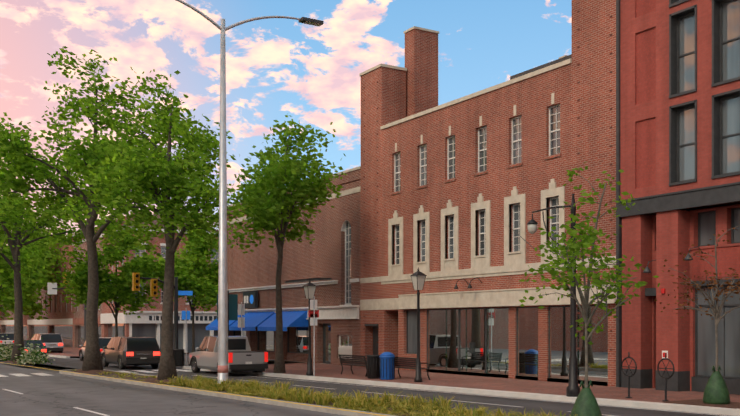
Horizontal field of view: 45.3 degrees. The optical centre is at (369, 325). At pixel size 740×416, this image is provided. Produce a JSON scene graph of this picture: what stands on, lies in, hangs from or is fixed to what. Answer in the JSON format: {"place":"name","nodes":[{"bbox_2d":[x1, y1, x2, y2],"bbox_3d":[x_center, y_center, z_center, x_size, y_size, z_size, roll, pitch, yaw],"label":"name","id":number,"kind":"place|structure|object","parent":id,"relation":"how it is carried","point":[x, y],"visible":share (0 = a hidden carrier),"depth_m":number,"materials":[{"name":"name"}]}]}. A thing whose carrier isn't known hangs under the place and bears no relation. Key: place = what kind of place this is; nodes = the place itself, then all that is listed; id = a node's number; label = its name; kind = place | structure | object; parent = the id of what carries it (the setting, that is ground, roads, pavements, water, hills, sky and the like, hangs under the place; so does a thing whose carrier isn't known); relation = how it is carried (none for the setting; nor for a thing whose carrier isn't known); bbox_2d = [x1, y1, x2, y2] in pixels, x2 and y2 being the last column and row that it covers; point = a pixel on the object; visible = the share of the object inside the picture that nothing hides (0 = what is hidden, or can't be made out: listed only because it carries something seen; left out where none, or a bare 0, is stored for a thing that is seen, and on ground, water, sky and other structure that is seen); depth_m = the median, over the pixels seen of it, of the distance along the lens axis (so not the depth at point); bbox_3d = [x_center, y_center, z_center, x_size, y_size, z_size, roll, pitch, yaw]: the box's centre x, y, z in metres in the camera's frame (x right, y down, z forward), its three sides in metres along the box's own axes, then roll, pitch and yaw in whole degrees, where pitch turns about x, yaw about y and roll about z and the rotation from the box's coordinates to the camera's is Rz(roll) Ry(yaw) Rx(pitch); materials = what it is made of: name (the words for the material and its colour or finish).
{"place":"outdoors","nodes":[
{"label":"outdoors","id":0,"kind":"place"},
{"bbox_2d":[0,136,105,360],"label":"tree","id":1,"kind":"object","parent":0,"point":[14,217],"depth_m":55.03,"materials":[{"name":"green plant"}]},
{"bbox_2d":[0,353,188,372],"bbox_3d":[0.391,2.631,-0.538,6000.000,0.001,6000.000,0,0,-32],"label":"ground","id":2,"kind":"structure","parent":0,"point":[46,367],"depth_m":56.42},
{"bbox_2d":[0,334,12,360],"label":"hydrangea shrubs","id":3,"kind":"object","parent":2,"relation":"on","point":[7,352],"visible":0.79,"depth_m":57.74,"materials":[{"name":"plant"}]},
{"bbox_2d":[0,230,66,319],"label":"building","id":4,"kind":"structure","parent":2,"relation":"on","point":[8,318],"depth_m":112.55,"materials":[{"name":"brown brick"}]},
{"bbox_2d":[0,213,217,347],"bbox_3d":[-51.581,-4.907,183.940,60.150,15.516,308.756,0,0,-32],"label":"building","id":5,"kind":"structure","parent":2,"relation":"on","point":[65,321],"depth_m":98.83,"materials":[{"name":"brick"}]},
{"bbox_2d":[59,369,494,415],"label":"curb","id":6,"kind":"structure","parent":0,"point":[263,400],"depth_m":27.26,"materials":[{"name":"concrete"}]},
{"bbox_2d":[4,361,182,383],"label":"median soil","id":7,"kind":"structure","parent":6,"relation":"on","point":[152,380],"depth_m":40.90,"materials":[{"name":"brown soil"}]},
{"bbox_2d":[2,336,54,364],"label":"hydrangea shrubs","id":8,"kind":"object","parent":7,"relation":"on","point":[28,357],"visible":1,"depth_m":51.77,"materials":[{"name":"plant"}]},
{"bbox_2d":[0,46,202,370],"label":"tree","id":9,"kind":"object","parent":6,"relation":"on","point":[15,146],"depth_m":42.03,"materials":[{"name":"green plant"}]},
{"bbox_2d":[61,67,263,379],"bbox_3d":[-7.852,-3.888,33.866,6.902,12.186,7.242,0,0,-32],"label":"tree","id":10,"kind":"object","parent":6,"relation":"on","point":[199,144],"depth_m":33.65,"materials":[{"name":"green plant"}]},
{"bbox_2d":[176,0,323,382],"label":"street light","id":11,"kind":"object","parent":6,"relation":"on","point":[222,327],"visible":0.88,"depth_m":30.05,"materials":[{"name":"metal"}]},
{"bbox_2d":[71,369,609,415],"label":"median grass","id":12,"kind":"structure","parent":6,"relation":"on","point":[359,402],"depth_m":23.12,"materials":[{"name":"green plant"}]},
{"bbox_2d":[570,380,601,415],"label":"tree watering bag","id":13,"kind":"object","parent":6,"relation":"on","point":[585,403],"visible":0.96,"depth_m":16.85,"materials":[{"name":"green plastic"}]},
{"bbox_2d":[519,161,659,387],"bbox_3d":[3.906,-0.554,17.152,3.011,5.222,2.805,0,0,-32],"label":"tree","id":14,"kind":"object","parent":6,"relation":"on","point":[587,241],"depth_m":16.90,"materials":[{"name":"green plant"}]},
{"bbox_2d":[0,0,571,244],"label":"sky","id":15,"kind":"structure","parent":0,"point":[276,68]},
{"bbox_2d":[0,356,731,415],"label":"roads","id":16,"kind":"structure","parent":0,"point":[27,392],"depth_m":27.01,"materials":[{"name":"grey asphalt"}]},
{"bbox_2d":[11,340,46,359],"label":"car","id":17,"kind":"object","parent":16,"relation":"on","point":[34,342],"visible":0.27,"depth_m":60.58,"materials":[{"name":"black paint"}]},
{"bbox_2d":[79,337,111,360],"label":"car","id":18,"kind":"object","parent":16,"relation":"on","point":[104,341],"visible":0.29,"depth_m":57.31,"materials":[{"name":"grey paint"}]},
{"bbox_2d":[101,337,160,368],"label":"brown suv","id":19,"kind":"object","parent":16,"relation":"on","point":[121,352],"visible":0.92,"depth_m":47.50,"materials":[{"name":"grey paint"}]},
{"bbox_2d":[132,272,192,348],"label":"traffic light","id":20,"kind":"object","parent":16,"relation":"on","point":[136,277],"visible":0.9,"depth_m":49.17,"materials":[{"name":"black metal"}]},
{"bbox_2d":[217,290,237,335],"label":"banner","id":21,"kind":"object","parent":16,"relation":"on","point":[232,306],"visible":0.33,"depth_m":52.24,"materials":[{"name":"teal fabric"}]},
{"bbox_2d":[188,336,267,372],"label":"pickup truck","id":22,"kind":"object","parent":16,"relation":"on","point":[242,357],"visible":0.77,"depth_m":41.31,"materials":[{"name":"grey paint"}]},
{"bbox_2d":[3,346,739,415],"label":"pavement","id":23,"kind":"structure","parent":0,"point":[650,398],"depth_m":30.47,"materials":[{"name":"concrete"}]},
{"bbox_2d":[0,333,13,347],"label":"car","id":24,"kind":"object","parent":23,"relation":"on","point":[10,336],"visible":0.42,"depth_m":89.99,"materials":[{"name":"white paint"}]},
{"bbox_2d":[0,208,63,319],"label":"tree","id":25,"kind":"object","parent":23,"relation":"on","point":[41,276],"depth_m":93.23,"materials":[{"name":"green plant"}]},
{"bbox_2d":[31,333,63,352],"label":"car","id":26,"kind":"object","parent":23,"relation":"on","point":[52,342],"visible":0.56,"depth_m":74.14,"materials":[{"name":"grey paint"}]},
{"bbox_2d":[47,274,85,342],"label":"traffic sign","id":27,"kind":"object","parent":23,"relation":"on","point":[52,288],"visible":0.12,"depth_m":68.14,"materials":[{"name":"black metal"}]},
{"bbox_2d":[51,214,164,336],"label":"corner tree","id":28,"kind":"object","parent":23,"relation":"on","point":[112,252],"depth_m":58.08,"materials":[{"name":"green plant"}]},
{"bbox_2d":[100,228,218,352],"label":"building","id":29,"kind":"structure","parent":23,"relation":"on","point":[148,323],"depth_m":80.19,"materials":[{"name":"brick"}]},
{"bbox_2d":[129,222,218,351],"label":"tree","id":30,"kind":"object","parent":23,"relation":"on","point":[205,280],"depth_m":60.01,"materials":[{"name":"green plant"}]},
{"bbox_2d":[173,349,183,366],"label":"trash can","id":31,"kind":"object","parent":23,"relation":"on","point":[178,354],"visible":0.81,"depth_m":47.70,"materials":[{"name":"black metal"}]},
{"bbox_2d":[182,308,189,364],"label":"street sign","id":32,"kind":"object","parent":23,"relation":"on","point":[186,315],"visible":1,"depth_m":49.94,"materials":[{"name":"metal"}]},
{"bbox_2d":[238,302,244,335],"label":"parking sign post","id":33,"kind":"object","parent":23,"relation":"on","point":[241,312],"visible":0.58,"depth_m":47.73,"materials":[{"name":"metal"}]},
{"bbox_2d":[206,166,360,366],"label":"bank building","id":34,"kind":"structure","parent":23,"relation":"on","point":[327,262],"depth_m":47.93,"materials":[{"name":"brick"}]},
{"bbox_2d":[227,115,346,372],"bbox_3d":[-3.982,-3.747,40.362,6.210,11.853,7.515,0,0,-32],"label":"pavement tree","id":35,"kind":"object","parent":23,"relation":"on","point":[269,207],"depth_m":39.77,"materials":[{"name":"green plant"}]},
{"bbox_2d":[303,280,315,375],"bbox_3d":[-2.590,0.089,38.096,0.480,4.152,0.480,0,0,-32],"label":"lamp post","id":36,"kind":"object","parent":23,"relation":"on","point":[309,289],"visible":0.92,"depth_m":38.03,"materials":[{"name":"black metal"}]},
{"bbox_2d":[308,296,318,375],"bbox_3d":[-2.378,0.464,37.701,0.500,3.400,0.087,0,0,-32],"label":"parking sign post","id":37,"kind":"object","parent":23,"relation":"on","point":[313,313],"visible":1,"depth_m":37.68,"materials":[{"name":"metal"}]},
{"bbox_2d":[338,354,366,376],"bbox_3d":[-0.493,1.696,37.555,0.725,0.876,2.200,0,0,-32],"label":"bench","id":38,"kind":"object","parent":23,"relation":"on","point":[342,358],"visible":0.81,"depth_m":37.42,"materials":[{"name":"black metal"}]},
{"bbox_2d":[366,355,379,378],"bbox_3d":[0.167,1.664,35.544,0.614,0.930,0.620,0,0,-32],"label":"trash can","id":39,"kind":"object","parent":23,"relation":"on","point":[373,366],"visible":0.77,"depth_m":35.29,"materials":[{"name":"metal"}]},
{"bbox_2d":[379,352,394,379],"bbox_3d":[0.678,1.585,34.799,0.614,1.080,0.620,0,0,-32],"label":"blue recycling bin","id":40,"kind":"object","parent":23,"relation":"on","point":[387,365],"visible":0.98,"depth_m":34.56,"materials":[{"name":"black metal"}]},
{"bbox_2d":[395,357,429,379],"bbox_3d":[1.475,1.681,34.796,0.725,0.876,2.200,0,0,-32],"label":"bench","id":41,"kind":"object","parent":23,"relation":"on","point":[405,362],"visible":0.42,"depth_m":34.36,"materials":[{"name":"black metal"}]},
{"bbox_2d":[410,267,426,381],"bbox_3d":[1.804,-0.023,33.082,0.480,4.278,0.480,0,0,-32],"label":"lamp post","id":42,"kind":"object","parent":23,"relation":"on","point":[418,277],"visible":1,"depth_m":33.02,"materials":[{"name":"black metal"}]},
{"bbox_2d":[527,194,579,396],"bbox_3d":[5.475,-0.877,26.581,0.380,5.904,2.120,0,0,-32],"label":"street lamp","id":43,"kind":"object","parent":23,"relation":"on","point":[572,388],"visible":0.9,"depth_m":25.78,"materials":[{"name":"black metal"}]},
{"bbox_2d":[621,352,636,397],"bbox_3d":[7.338,1.413,25.126,0.561,1.300,0.192,0,0,42],"label":"bike rack","id":44,"kind":"object","parent":23,"relation":"on","point":[635,367],"visible":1,"depth_m":25.10,"materials":[{"name":"black metal"}]},
{"bbox_2d":[657,353,674,400],"bbox_3d":[8.007,1.405,24.001,0.561,1.300,0.192,0,0,74],"label":"bike rack","id":45,"kind":"object","parent":23,"relation":"on","point":[665,368],"visible":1,"depth_m":23.98,"materials":[{"name":"black metal"}]},
{"bbox_2d":[655,226,739,370],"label":"young tree","id":46,"kind":"object","parent":23,"relation":"on","point":[716,314],"depth_m":22.90,"materials":[{"name":"brown plant"}]},
{"bbox_2d":[662,399,739,408],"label":"tree pit mulch","id":47,"kind":"object","parent":23,"relation":"on","point":[733,405],"visible":0.78,"depth_m":22.94,"materials":[{"name":"brown soil"}]},
{"bbox_2d":[702,366,729,404],"bbox_3d":[8.968,1.546,22.953,0.680,1.002,0.680,0,0,-32],"label":"tree watering bag","id":48,"kind":"object","parent":47,"relation":"on","point":[716,390],"visible":0.96,"depth_m":22.75,"materials":[{"name":"green plastic"}]},
{"bbox_2d":[359,0,616,386],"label":"building","id":49,"kind":"structure","parent":0,"point":[455,193],"depth_m":35.37,"materials":[{"name":"brick"}]},
{"bbox_2d":[616,0,739,394],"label":"red building","id":50,"kind":"structure","parent":0,"point":[678,113],"depth_m":27.61,"materials":[{"name":"brick"}]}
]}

